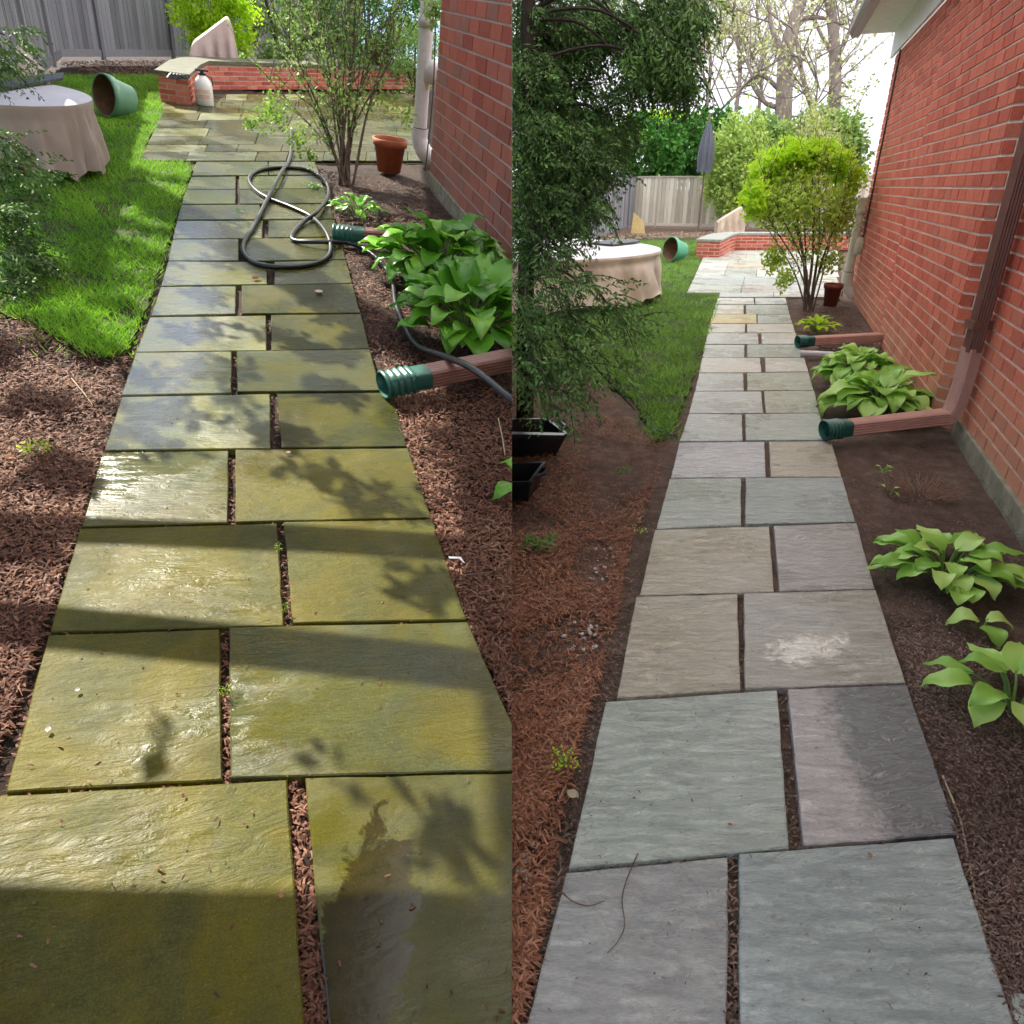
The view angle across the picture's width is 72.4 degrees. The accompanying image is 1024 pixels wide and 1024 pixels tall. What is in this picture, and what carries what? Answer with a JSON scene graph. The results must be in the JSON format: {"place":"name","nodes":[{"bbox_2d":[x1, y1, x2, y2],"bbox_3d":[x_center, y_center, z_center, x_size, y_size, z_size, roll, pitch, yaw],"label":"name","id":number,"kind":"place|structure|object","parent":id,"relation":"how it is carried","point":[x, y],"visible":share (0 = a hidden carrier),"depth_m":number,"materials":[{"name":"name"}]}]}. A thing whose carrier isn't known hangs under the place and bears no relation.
{"place":"outdoors","nodes":[
{"label":"outdoors","id":0,"kind":"place"},
{"bbox_2d":[0,70,194,361],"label":"lawn","id":1,"kind":"structure","parent":0,"point":[117,231],"depth_m":5.16,"materials":[{"name":"plant"}]},
{"bbox_2d":[0,0,61,76],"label":"wooden fence","id":2,"kind":"object","parent":1,"relation":"on","point":[37,14],"visible":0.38,"depth_m":9.94,"materials":[{"name":"grey wood"}]},
{"bbox_2d":[16,44,49,83],"bbox_3d":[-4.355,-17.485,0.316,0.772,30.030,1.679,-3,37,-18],"label":"chair cover","id":3,"kind":"object","parent":1,"relation":"on","point":[23,66],"visible":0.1,"depth_m":9.01,"materials":[{"name":"fabric"}]},
{"bbox_2d":[0,25,83,308],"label":"conifer","id":4,"kind":"object","parent":1,"relation":"on","point":[15,254],"visible":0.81,"depth_m":4.27,"materials":[{"name":"green plant"}]},
{"bbox_2d":[0,83,109,180],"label":"patio table cover","id":5,"kind":"object","parent":1,"relation":"on","point":[65,118],"visible":0.9,"depth_m":5.78,"materials":[{"name":"fabric"}]},
{"bbox_2d":[0,72,63,90],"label":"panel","id":6,"kind":"object","parent":5,"relation":"on","point":[54,77],"visible":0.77,"depth_m":6.25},
{"bbox_2d":[92,72,137,117],"bbox_3d":[-4.833,-5.079,8.560,0.470,0.471,0.364,14,28,27],"label":"flower pot","id":7,"kind":"object","parent":1,"relation":"on","point":[112,96],"visible":0.98,"depth_m":8.54,"materials":[{"name":"green ceramic"}]},
{"bbox_2d":[52,57,435,113],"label":"terrain","id":8,"kind":"structure","parent":0,"point":[87,59],"depth_m":13.29,"materials":[{"name":"soil"}]},
{"bbox_2d":[50,0,361,59],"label":"wooden fence","id":9,"kind":"object","parent":8,"relation":"on","point":[103,29],"visible":0.34,"depth_m":12.82,"materials":[{"name":"grey wood"}]},
{"bbox_2d":[164,0,268,58],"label":"bush","id":10,"kind":"object","parent":8,"relation":"on","point":[199,19],"visible":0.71,"depth_m":13.18,"materials":[{"name":"green plant"}]},
{"bbox_2d":[232,0,340,60],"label":"bush","id":11,"kind":"object","parent":8,"relation":"on","point":[268,54],"visible":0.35,"depth_m":14.60,"materials":[{"name":"green plant"}]},
{"bbox_2d":[291,0,439,82],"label":"bush","id":12,"kind":"object","parent":8,"relation":"on","point":[407,5],"visible":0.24,"depth_m":14.92,"materials":[{"name":"green plant"}]},
{"bbox_2d":[427,0,511,280],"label":"brick house","id":13,"kind":"structure","parent":8,"relation":"on","point":[471,163],"depth_m":6.23,"materials":[{"name":"brick"}]},
{"bbox_2d":[0,162,511,1023],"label":"path","id":14,"kind":"structure","parent":0,"point":[184,440],"depth_m":2.02,"materials":[{"name":"stone"}]},
{"bbox_2d":[2,313,469,1023],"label":"mulch","id":15,"kind":"object","parent":14,"relation":"on","point":[312,985],"visible":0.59,"depth_m":1.70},
{"bbox_2d":[218,684,230,695],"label":"weed","id":16,"kind":"object","parent":15,"relation":"on","point":[225,691],"visible":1,"depth_m":2.02,"materials":[{"name":"green plant"}]},
{"bbox_2d":[0,340,505,1018],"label":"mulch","id":17,"kind":"object","parent":14,"relation":"on","point":[244,824],"visible":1,"depth_m":1.62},
{"bbox_2d":[332,223,385,242],"bbox_3d":[-1.195,-2.283,5.750,0.549,0.178,0.191,-3,25,-6],"label":"downspout","id":18,"kind":"object","parent":14,"relation":"on","point":[348,232],"visible":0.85,"depth_m":5.68,"materials":[{"name":"green plastic"}]},
{"bbox_2d":[241,127,511,404],"bbox_3d":[-1.791,-2.874,6.341,1.239,0.284,8.474,-3,37,-18],"label":"garden hose","id":19,"kind":"object","parent":14,"relation":"on","point":[493,384],"visible":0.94,"depth_m":5.52,"materials":[{"name":"rubber"}]},
{"bbox_2d":[376,348,511,398],"bbox_3d":[-0.315,-0.756,3.804,0.836,0.168,0.180,-14,28,-27],"label":"downspout","id":20,"kind":"object","parent":14,"relation":"on","point":[399,380],"visible":1,"depth_m":3.72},
{"bbox_2d":[0,66,511,928],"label":"soil bed","id":21,"kind":"object","parent":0,"point":[408,176],"visible":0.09,"depth_m":3.68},
{"bbox_2d":[0,309,133,757],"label":"mulch","id":22,"kind":"object","parent":21,"relation":"on","point":[16,647],"visible":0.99,"depth_m":2.67,"materials":[{"name":"brown wood"}]},
{"bbox_2d":[16,437,52,454],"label":"weed","id":23,"kind":"object","parent":22,"relation":"on","point":[33,445],"visible":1,"depth_m":2.83,"materials":[{"name":"green plant"}]},
{"bbox_2d":[56,57,169,76],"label":"mulch","id":24,"kind":"object","parent":21,"relation":"on","point":[142,68],"visible":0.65,"depth_m":12.11,"materials":[{"name":"brown soil"}]},
{"bbox_2d":[189,16,237,57],"bbox_3d":[-5.202,-8.075,12.273,0.483,1.117,1.540,11,27,23],"label":"chair cover","id":25,"kind":"object","parent":21,"relation":"on","point":[217,39],"visible":0.46,"depth_m":12.06,"materials":[{"name":"fabric"}]},
{"bbox_2d":[226,0,431,186],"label":"shrub","id":26,"kind":"object","parent":21,"relation":"on","point":[343,161],"visible":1,"depth_m":7.48,"materials":[{"name":"green plant"}]},
{"bbox_2d":[326,192,388,220],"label":"young plant","id":27,"kind":"object","parent":21,"relation":"on","point":[359,209],"visible":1,"depth_m":6.46,"materials":[{"name":"green plant"}]},
{"bbox_2d":[372,135,407,173],"bbox_3d":[-1.437,-4.190,8.221,0.408,0.353,0.408,-3,37,-18],"label":"terracotta pot","id":28,"kind":"object","parent":21,"relation":"on","point":[389,150],"visible":1,"depth_m":8.12,"materials":[{"name":"ceramic"}]},
{"bbox_2d":[320,173,511,720],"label":"mulch","id":29,"kind":"object","parent":21,"relation":"on","point":[503,663],"visible":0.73,"depth_m":3.12,"materials":[{"name":"brown wood"}]},
{"bbox_2d":[466,565,508,575],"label":"twig","id":30,"kind":"object","parent":29,"relation":"on","point":[486,572],"visible":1,"depth_m":2.63,"materials":[{"name":"wood"}]},
{"bbox_2d":[492,457,511,499],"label":"hosta","id":31,"kind":"object","parent":29,"relation":"on","point":[502,488],"visible":1,"depth_m":3.04,"materials":[{"name":"green plant"}]},
{"bbox_2d":[411,0,437,166],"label":"drain pipe","id":32,"kind":"object","parent":21,"relation":"on","point":[424,81],"visible":0.79,"depth_m":8.45,"materials":[{"name":"grey plastic"}]},
{"bbox_2d":[422,0,441,170],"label":"climbing plant","id":33,"kind":"object","parent":21,"relation":"on","point":[434,12],"visible":0.86,"depth_m":7.74,"materials":[{"name":"green plant"}]},
{"bbox_2d":[357,206,511,282],"bbox_3d":[-0.516,-1.948,5.179,1.176,0.516,1.238,-3,37,-18],"label":"hosta","id":34,"kind":"object","parent":21,"relation":"on","point":[432,238],"visible":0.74,"depth_m":5.08,"materials":[{"name":"green plant"}]},
{"bbox_2d":[386,253,511,354],"bbox_3d":[-0.300,-1.255,4.273,0.858,0.496,1.009,-3,37,-18],"label":"hosta","id":35,"kind":"object","parent":21,"relation":"on","point":[467,281],"visible":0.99,"depth_m":4.17,"materials":[{"name":"green plant"}]},
{"bbox_2d":[139,91,429,165],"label":"patio","id":36,"kind":"structure","parent":0,"point":[194,133],"depth_m":9.20,"materials":[{"name":"stone"}]},
{"bbox_2d":[167,73,187,79],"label":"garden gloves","id":37,"kind":"object","parent":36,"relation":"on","point":[176,76],"visible":1,"depth_m":9.15,"materials":[{"name":"fabric"}]},
{"bbox_2d":[194,68,213,106],"bbox_3d":[-4.446,-6.122,10.099,0.262,0.454,0.250,-3,37,-18],"label":"pump sprayer","id":38,"kind":"object","parent":36,"relation":"on","point":[203,88],"visible":1,"depth_m":10.04,"materials":[{"name":"plastic"}]},
{"bbox_2d":[154,56,431,104],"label":"garden wall","id":39,"kind":"structure","parent":36,"relation":"on","point":[224,73],"depth_m":12.11,"materials":[{"name":"brick"}]},
{"bbox_2d":[367,38,389,64],"bbox_3d":[-2.959,-10.252,15.624,0.641,0.480,0.641,-3,37,-18],"label":"terracotta pot","id":40,"kind":"object","parent":39,"relation":"on","point":[376,53],"visible":0.11,"depth_m":15.47,"materials":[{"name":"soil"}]},
{"bbox_2d":[388,9,439,97],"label":"bush","id":41,"kind":"object","parent":36,"relation":"on","point":[405,67],"visible":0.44,"depth_m":14.26,"materials":[{"name":"green plant"}]},
{"bbox_2d":[512,237,719,442],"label":"lawn","id":42,"kind":"structure","parent":0,"point":[671,397],"depth_m":7.69,"materials":[{"name":"plant"}]},
{"bbox_2d":[512,239,661,313],"bbox_3d":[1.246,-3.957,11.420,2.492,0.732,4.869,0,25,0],"label":"patio table cover","id":43,"kind":"object","parent":42,"relation":"on","point":[635,261],"visible":0.48,"depth_m":9.86,"materials":[{"name":"beige fabric"}]},
{"bbox_2d":[592,239,639,245],"bbox_3d":[1.760,-4.529,11.740,0.604,0.022,1.316,15,29,29],"label":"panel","id":44,"kind":"object","parent":43,"relation":"on","point":[608,241],"visible":0.81,"depth_m":11.69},
{"bbox_2d":[563,174,636,238],"bbox_3d":[3.246,-10.614,24.159,0.068,2.044,13.914,8,26,16],"label":"wooden fence","id":45,"kind":"object","parent":42,"relation":"on","point":[624,211],"visible":0.28,"depth_m":27.43,"materials":[{"name":"grey wood"}]},
{"bbox_2d":[662,236,688,261],"bbox_3d":[3.839,-6.136,16.333,0.462,0.559,0.559,-13,28,-25],"label":"flower pot","id":46,"kind":"object","parent":42,"relation":"on","point":[674,248],"visible":0.98,"depth_m":16.36,"materials":[{"name":"green plastic"}]},
{"bbox_2d":[362,0,945,188],"label":"sky","id":47,"kind":"structure","parent":0,"point":[873,105],"materials":[{"name":"white"}]},
{"bbox_2d":[513,191,864,310],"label":"ground","id":48,"kind":"structure","parent":0,"point":[692,229],"depth_m":28.43,"materials":[{"name":"soil"}]},
{"bbox_2d":[631,212,644,233],"bbox_3d":[4.685,-10.700,25.913,0.530,0.720,0.120,0,25,0],"label":"wood offcut","id":49,"kind":"object","parent":48,"relation":"on","point":[637,226],"visible":1,"depth_m":25.91,"materials":[{"name":"beige wood"}]},
{"bbox_2d":[618,107,690,211],"bbox_3d":[6.732,-17.477,35.118,4.666,5.354,4.827,0,25,0],"label":"bush","id":50,"kind":"object","parent":48,"relation":"on","point":[663,164],"visible":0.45,"depth_m":33.81,"materials":[{"name":"green plant"}]},
{"bbox_2d":[596,231,713,239],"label":"leaf litter","id":51,"kind":"object","parent":48,"relation":"on","point":[665,236],"visible":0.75,"depth_m":25.05,"materials":[{"name":"brown plant"}]},
{"bbox_2d":[617,106,720,195],"bbox_3d":[8.844,-20.424,40.808,7.250,5.883,4.930,0,25,0],"label":"bush","id":52,"kind":"object","parent":48,"relation":"on","point":[662,120],"visible":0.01,"depth_m":38.91,"materials":[{"name":"green plant"}]},
{"bbox_2d":[622,0,722,210],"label":"slender tree","id":53,"kind":"object","parent":48,"relation":"on","point":[690,54],"visible":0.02,"depth_m":47.36,"materials":[{"name":"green plant"}]},
{"bbox_2d":[653,100,749,213],"bbox_3d":[9.648,-18.052,36.192,5.675,5.484,4.829,0,25,0],"label":"bush","id":54,"kind":"object","parent":48,"relation":"on","point":[690,161],"visible":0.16,"depth_m":34.91,"materials":[{"name":"green plant"}]},
{"bbox_2d":[696,113,714,230],"bbox_3d":[7.295,-12.852,26.603,0.599,4.039,0.599,5,25,10],"label":"parasol","id":55,"kind":"object","parent":48,"relation":"on","point":[706,151],"visible":1,"depth_m":26.16,"materials":[{"name":"grey fabric"}]},
{"bbox_2d":[689,0,755,210],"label":"slender tree","id":56,"kind":"object","parent":48,"relation":"on","point":[729,45],"visible":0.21,"depth_m":45.74,"materials":[{"name":"brown plant"}]},
{"bbox_2d":[714,206,745,232],"bbox_3d":[7.260,-9.626,23.281,0.899,0.995,0.595,0,25,0],"label":"chair cover","id":57,"kind":"object","parent":48,"relation":"on","point":[731,221],"visible":0.66,"depth_m":23.10,"materials":[{"name":"beige fabric"}]},
{"bbox_2d":[696,104,779,222],"bbox_3d":[8.714,-13.131,27.148,2.933,4.577,2.866,-17,30,-32],"label":"bush","id":58,"kind":"object","parent":48,"relation":"on","point":[723,178],"visible":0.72,"depth_m":26.34,"materials":[{"name":"green plant"}]},
{"bbox_2d":[634,174,871,228],"bbox_3d":[10.691,-12.547,28.310,11.514,2.044,0.068,9,26,18],"label":"wooden fence","id":59,"kind":"object","parent":48,"relation":"on","point":[656,203],"visible":0.3,"depth_m":29.54,"materials":[{"name":"grey wood"}]},
{"bbox_2d":[706,0,807,113],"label":"slender tree","id":60,"kind":"object","parent":48,"relation":"on","point":[739,57],"visible":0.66,"depth_m":43.77,"materials":[{"name":"beige plant"}]},
{"bbox_2d":[714,0,812,110],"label":"slender tree","id":61,"kind":"object","parent":48,"relation":"on","point":[767,59],"visible":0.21,"depth_m":49.75,"materials":[{"name":"brown plant"}]},
{"bbox_2d":[729,105,808,174],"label":"bush","id":62,"kind":"object","parent":48,"relation":"on","point":[771,124],"visible":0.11,"depth_m":32.42,"materials":[{"name":"green plant"}]},
{"bbox_2d":[694,0,863,124],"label":"tall tree","id":63,"kind":"object","parent":48,"relation":"on","point":[778,105],"visible":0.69,"depth_m":35.74,"materials":[{"name":"beige plant"}]},
{"bbox_2d":[727,0,893,200],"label":"slender tree","id":64,"kind":"object","parent":48,"relation":"on","point":[799,64],"visible":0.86,"depth_m":32.67,"materials":[{"name":"beige plant"}]},
{"bbox_2d":[790,101,844,174],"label":"bush","id":65,"kind":"object","parent":48,"relation":"on","point":[818,125],"visible":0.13,"depth_m":31.85,"materials":[{"name":"green plant"}]},
{"bbox_2d":[787,97,874,173],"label":"bush","id":66,"kind":"object","parent":48,"relation":"on","point":[858,134],"visible":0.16,"depth_m":33.51,"materials":[{"name":"green plant"}]},
{"bbox_2d":[785,0,891,115],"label":"tall tree","id":67,"kind":"object","parent":48,"relation":"on","point":[833,29],"visible":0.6,"depth_m":38.73,"materials":[{"name":"beige plant"}]},
{"bbox_2d":[849,0,1023,548],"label":"brick house","id":68,"kind":"structure","parent":48,"relation":"on","point":[954,124],"depth_m":5.51,"materials":[{"name":"brick"}]},
{"bbox_2d":[841,197,867,298],"bbox_3d":[5.218,-3.970,10.601,0.267,1.447,0.174,13,28,26],"label":"drain pipe","id":69,"kind":"object","parent":68,"relation":"attached to","point":[855,248],"visible":0.91,"depth_m":10.55,"materials":[{"name":"grey plastic"}]},
{"bbox_2d":[841,195,868,295],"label":"climbing plant","id":70,"kind":"object","parent":68,"relation":"attached to","point":[849,232],"visible":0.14,"depth_m":10.76,"materials":[{"name":"green plant"}]},
{"bbox_2d":[863,49,901,236],"bbox_3d":[5.275,-5.199,10.005,0.024,2.380,0.073,8,26,17],"label":"cable","id":71,"kind":"object","parent":68,"relation":"attached to","point":[882,140],"visible":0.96,"depth_m":9.94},
{"bbox_2d":[818,121,1023,440],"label":"downspout","id":72,"kind":"object","parent":68,"relation":"attached to","point":[978,324],"visible":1,"depth_m":4.62,"materials":[{"name":"brown metal"}]},
{"bbox_2d":[687,250,839,301],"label":"patio","id":73,"kind":"structure","parent":0,"point":[744,272],"depth_m":13.49,"materials":[{"name":"stone"}]},
{"bbox_2d":[695,232,861,257],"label":"garden wall","id":74,"kind":"structure","parent":73,"relation":"on","point":[716,244],"depth_m":19.53,"materials":[{"name":"brick"}]},
{"bbox_2d":[512,258,1023,1023],"bbox_3d":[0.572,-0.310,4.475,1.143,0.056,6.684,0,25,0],"label":"mulch","id":75,"kind":"object","parent":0,"point":[532,797],"visible":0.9,"depth_m":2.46,"materials":[{"name":"brown wood"}]},
{"bbox_2d":[512,462,548,500],"bbox_3d":[0.106,-0.179,4.021,0.213,0.179,0.372,0,25,0],"label":"nursery tray","id":76,"kind":"object","parent":75,"relation":"on","point":[526,477],"visible":1,"depth_m":3.99,"materials":[{"name":"black plastic"}]},
{"bbox_2d":[519,530,556,551],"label":"weed","id":77,"kind":"object","parent":75,"relation":"on","point":[535,540],"visible":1,"depth_m":3.39,"materials":[{"name":"green plant"}]},
{"bbox_2d":[512,418,568,456],"bbox_3d":[0.152,-0.504,4.716,0.458,0.204,0.367,-9,26,-18],"label":"nursery tray","id":78,"kind":"object","parent":75,"relation":"on","point":[523,447],"visible":0.68,"depth_m":4.61,"materials":[{"name":"black plastic"}]},
{"bbox_2d":[512,432,564,437],"bbox_3d":[0.163,-0.484,4.402,0.334,0.041,0.050,-3,25,-6],"label":"black bar","id":79,"kind":"object","parent":78,"relation":"on","point":[540,434],"visible":0.94,"depth_m":4.39,"materials":[{"name":"plastic"}]},
{"bbox_2d":[512,544,617,891],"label":"pebbles","id":80,"kind":"object","parent":75,"relation":"on","point":[590,626],"visible":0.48,"depth_m":2.66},
{"bbox_2d":[551,745,580,771],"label":"weed","id":81,"kind":"object","parent":75,"relation":"on","point":[562,760],"visible":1,"depth_m":2.11,"materials":[{"name":"green plant"}]},
{"bbox_2d":[567,789,578,797],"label":"fallen leaf","id":82,"kind":"object","parent":75,"relation":"on","point":[572,793],"visible":1,"depth_m":2.02,"materials":[{"name":"plant"}]},
{"bbox_2d":[612,463,630,474],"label":"weed","id":83,"kind":"object","parent":75,"relation":"on","point":[622,469],"visible":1,"depth_m":4.29,"materials":[{"name":"green plant"}]},
{"bbox_2d":[512,0,735,450],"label":"conifer","id":84,"kind":"object","parent":75,"relation":"on","point":[565,160],"visible":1,"depth_m":4.29,"materials":[{"name":"green plant"}]},
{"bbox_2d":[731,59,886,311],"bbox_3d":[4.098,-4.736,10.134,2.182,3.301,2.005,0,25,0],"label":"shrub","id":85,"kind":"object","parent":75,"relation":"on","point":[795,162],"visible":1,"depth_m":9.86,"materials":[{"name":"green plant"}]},
{"bbox_2d":[794,314,841,332],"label":"young plant","id":86,"kind":"object","parent":75,"relation":"on","point":[818,319],"visible":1,"depth_m":8.44,"materials":[{"name":"green plant"}]},
{"bbox_2d":[823,282,843,306],"bbox_3d":[4.677,-3.174,10.229,0.275,0.317,0.275,0,25,0],"label":"terracotta pot","id":87,"kind":"object","parent":75,"relation":"on","point":[832,291],"visible":1,"depth_m":10.16,"materials":[{"name":"ceramic"}]},
{"bbox_2d":[794,332,883,347],"bbox_3d":[3.563,-1.870,7.632,0.947,0.147,0.163,-2,25,-5],"label":"downspout","id":88,"kind":"object","parent":75,"relation":"on","point":[802,341],"visible":1,"depth_m":7.59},
{"bbox_2d":[802,301,880,369],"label":"leaf litter","id":89,"kind":"object","parent":75,"relation":"on","point":[849,332],"visible":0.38,"depth_m":9.06,"materials":[{"name":"brown soil"}]},
{"bbox_2d":[810,343,913,390],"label":"hosta","id":90,"kind":"object","parent":75,"relation":"on","point":[852,355],"visible":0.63,"depth_m":5.96,"materials":[{"name":"green plant"}]},
{"bbox_2d":[815,364,936,416],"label":"hosta","id":91,"kind":"object","parent":75,"relation":"on","point":[890,383],"visible":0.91,"depth_m":5.32,"materials":[{"name":"green plant"}]},
{"bbox_2d":[875,465,893,473],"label":"young plant","id":92,"kind":"object","parent":75,"relation":"on","point":[887,469],"visible":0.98,"depth_m":4.33,"materials":[{"name":"green plant"}]},
{"bbox_2d":[791,298,1023,1023],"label":"mulch","id":93,"kind":"object","parent":75,"relation":"on","point":[1012,880],"visible":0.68,"depth_m":2.11,"materials":[{"name":"brown wood"}]},
{"bbox_2d":[942,775,1000,982],"bbox_3d":[1.196,0.923,1.831,0.023,0.009,0.638,9,26,18],"label":"twig","id":94,"kind":"object","parent":93,"relation":"on","point":[951,796],"visible":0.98,"depth_m":1.92,"materials":[{"name":"wood"}]},
{"bbox_2d":[874,467,969,505],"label":"dead plant","id":95,"kind":"object","parent":75,"relation":"on","point":[931,496],"visible":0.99,"depth_m":4.03,"materials":[{"name":"brown plant"}]},
{"bbox_2d":[866,524,1023,605],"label":"hosta","id":96,"kind":"object","parent":75,"relation":"on","point":[954,581],"visible":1,"depth_m":3.08,"materials":[{"name":"green plant"}]},
{"bbox_2d":[921,641,1023,727],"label":"hosta","id":97,"kind":"object","parent":75,"relation":"on","point":[986,703],"visible":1,"depth_m":2.39,"materials":[{"name":"green plant"}]},
{"bbox_2d":[945,606,1014,648],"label":"hosta","id":98,"kind":"object","parent":75,"relation":"on","point":[998,637],"visible":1,"depth_m":2.78,"materials":[{"name":"green plant"}]},
{"bbox_2d":[527,298,1023,1023],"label":"path","id":99,"kind":"structure","parent":0,"point":[853,728],"depth_m":2.08,"materials":[{"name":"stone"}]},
{"bbox_2d":[559,890,604,905],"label":"twig","id":100,"kind":"object","parent":99,"relation":"on","point":[564,894],"visible":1,"depth_m":1.72,"materials":[{"name":"brown wood"}]},
{"bbox_2d":[607,853,637,952],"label":"twig","id":101,"kind":"object","parent":99,"relation":"on","point":[622,902],"visible":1,"depth_m":1.72,"materials":[{"name":"brown wood"}]},
{"bbox_2d":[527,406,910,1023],"bbox_3d":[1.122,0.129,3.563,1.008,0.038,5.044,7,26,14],"label":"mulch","id":102,"kind":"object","parent":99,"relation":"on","point":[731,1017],"visible":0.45,"depth_m":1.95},
{"bbox_2d":[548,466,927,1023],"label":"mulch","id":103,"kind":"object","parent":99,"relation":"on","point":[668,922],"visible":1,"depth_m":1.67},
{"bbox_2d":[799,350,832,356],"bbox_3d":[3.140,-1.634,7.227,0.316,0.050,0.070,6,26,12],"label":"pipe","id":104,"kind":"object","parent":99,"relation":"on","point":[812,353],"visible":0.77,"depth_m":7.21,"materials":[{"name":"white plastic"}]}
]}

